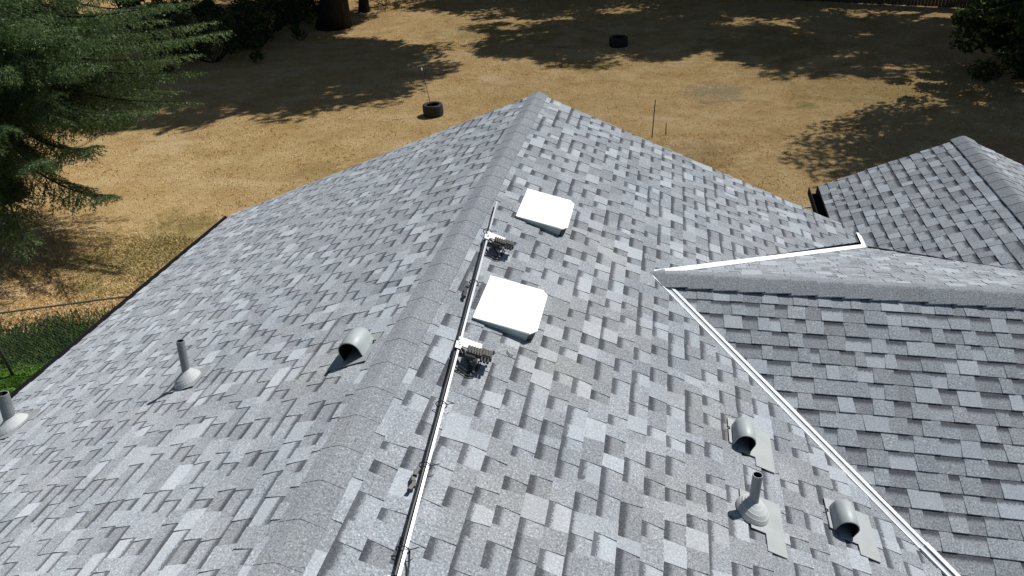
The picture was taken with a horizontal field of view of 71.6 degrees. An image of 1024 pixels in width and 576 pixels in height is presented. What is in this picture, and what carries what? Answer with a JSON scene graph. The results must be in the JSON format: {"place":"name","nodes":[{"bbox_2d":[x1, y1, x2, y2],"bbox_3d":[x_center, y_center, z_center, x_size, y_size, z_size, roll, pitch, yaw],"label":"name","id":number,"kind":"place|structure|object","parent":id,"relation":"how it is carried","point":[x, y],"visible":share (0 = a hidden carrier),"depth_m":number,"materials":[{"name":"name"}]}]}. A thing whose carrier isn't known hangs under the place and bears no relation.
{"place":"outdoors","nodes":[
{"label":"outdoors","id":0,"kind":"place"},
{"bbox_2d":[0,0,1023,392],"bbox_3d":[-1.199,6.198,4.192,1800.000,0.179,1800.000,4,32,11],"label":"ground","id":1,"kind":"structure","parent":0,"point":[592,104],"depth_m":24.30,"materials":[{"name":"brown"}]},
{"bbox_2d":[0,302,117,366],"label":"weeds","id":2,"kind":"object","parent":1,"relation":"on","point":[66,326],"visible":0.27,"depth_m":13.40,"materials":[{"name":"green plant"}]},
{"bbox_2d":[55,1,77,12],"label":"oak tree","id":3,"kind":"object","parent":1,"relation":"on","point":[67,8],"visible":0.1,"depth_m":41.31,"materials":[{"name":"green plant"}]},
{"bbox_2d":[0,0,235,263],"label":"fir tree","id":4,"kind":"object","parent":1,"relation":"on","point":[46,81],"visible":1,"depth_m":15.16,"materials":[{"name":"green plant"}]},
{"bbox_2d":[111,0,222,31],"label":"dark shrub","id":5,"kind":"object","parent":1,"relation":"on","point":[196,9],"visible":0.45,"depth_m":37.40,"materials":[{"name":"green plant"}]},
{"bbox_2d":[135,0,268,77],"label":"dark shrub","id":6,"kind":"object","parent":1,"relation":"on","point":[245,33],"visible":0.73,"depth_m":30.54,"materials":[{"name":"green plant"}]},
{"bbox_2d":[203,0,318,47],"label":"dark shrub","id":7,"kind":"object","parent":1,"relation":"on","point":[278,23],"visible":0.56,"depth_m":33.47,"materials":[{"name":"green plant"}]},
{"bbox_2d":[254,0,319,27],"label":"dark shrub","id":8,"kind":"object","parent":1,"relation":"on","point":[314,4],"visible":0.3,"depth_m":36.98,"materials":[{"name":"green plant"}]},
{"bbox_2d":[315,0,351,30],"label":"oak tree","id":9,"kind":"object","parent":1,"relation":"on","point":[334,15],"visible":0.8,"depth_m":36.29,"materials":[{"name":"brown plant"}]},
{"bbox_2d":[358,0,369,12],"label":"slim tree","id":10,"kind":"object","parent":1,"relation":"on","point":[363,6],"visible":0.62,"depth_m":40.16,"materials":[{"name":"brown plant"}]},
{"bbox_2d":[354,0,413,10],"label":"dry bush","id":11,"kind":"object","parent":1,"relation":"on","point":[388,3],"visible":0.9,"depth_m":40.81,"materials":[{"name":"green plant"}]},
{"bbox_2d":[0,206,812,375],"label":"chain link fence","id":12,"kind":"object","parent":1,"relation":"on","point":[5,360],"visible":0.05,"depth_m":12.17,"materials":[{"name":"metal"}]},
{"bbox_2d":[422,101,443,117],"bbox_3d":[-2.635,-5.950,23.686,0.680,0.400,0.680,4,32,11],"label":"tyre","id":13,"kind":"object","parent":1,"relation":"on","point":[434,109],"visible":0.99,"depth_m":23.48,"materials":[{"name":"rubber"}]},
{"bbox_2d":[418,64,430,105],"bbox_3d":[-2.936,-6.706,23.490,0.652,1.483,0.354,4,32,11],"label":"sapling","id":14,"kind":"object","parent":13,"relation":"on","point":[424,79],"visible":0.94,"depth_m":23.24,"materials":[{"name":"white plant"}]},
{"bbox_2d":[0,91,1023,575],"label":"house","id":15,"kind":"structure","parent":1,"relation":"on","point":[706,371],"depth_m":5.38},
{"bbox_2d":[386,201,497,575],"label":"metal rail","id":16,"kind":"object","parent":15,"relation":"on","point":[414,509],"visible":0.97,"depth_m":4.02,"materials":[{"name":"metal"}]},
{"bbox_2d":[455,336,494,376],"bbox_3d":[-0.256,0.452,4.688,0.262,0.137,0.286,4,32,11],"label":"junction unit","id":17,"kind":"object","parent":16,"relation":"attached to","point":[475,352],"visible":1,"depth_m":4.65,"materials":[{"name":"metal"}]},
{"bbox_2d":[484,231,515,259],"bbox_3d":[-0.108,-0.352,5.870,0.262,0.137,0.286,4,32,11],"label":"junction unit","id":18,"kind":"object","parent":16,"relation":"attached to","point":[499,242],"visible":0.97,"depth_m":5.83,"materials":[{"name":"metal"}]},
{"bbox_2d":[609,35,627,47],"bbox_3d":[4.572,-10.584,30.463,0.800,0.420,0.800,4,32,11],"label":"tyre","id":19,"kind":"object","parent":1,"relation":"on","point":[618,41],"visible":1,"depth_m":30.22,"materials":[{"name":"rubber"}]},
{"bbox_2d":[651,99,655,137],"bbox_3d":[4.121,-4.881,20.671,0.072,1.221,0.038,-8,32,-8],"label":"garden stake","id":20,"kind":"object","parent":1,"relation":"on","point":[653,118],"visible":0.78,"depth_m":20.63,"materials":[{"name":"brown wood"}]},
{"bbox_2d":[795,0,980,8],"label":"board fence","id":21,"kind":"object","parent":1,"relation":"on","point":[953,3],"visible":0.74,"depth_m":34.35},
{"bbox_2d":[949,0,1023,82],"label":"maple tree","id":22,"kind":"object","parent":1,"relation":"on","point":[1003,38],"visible":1,"depth_m":23.01,"materials":[{"name":"green plant"}]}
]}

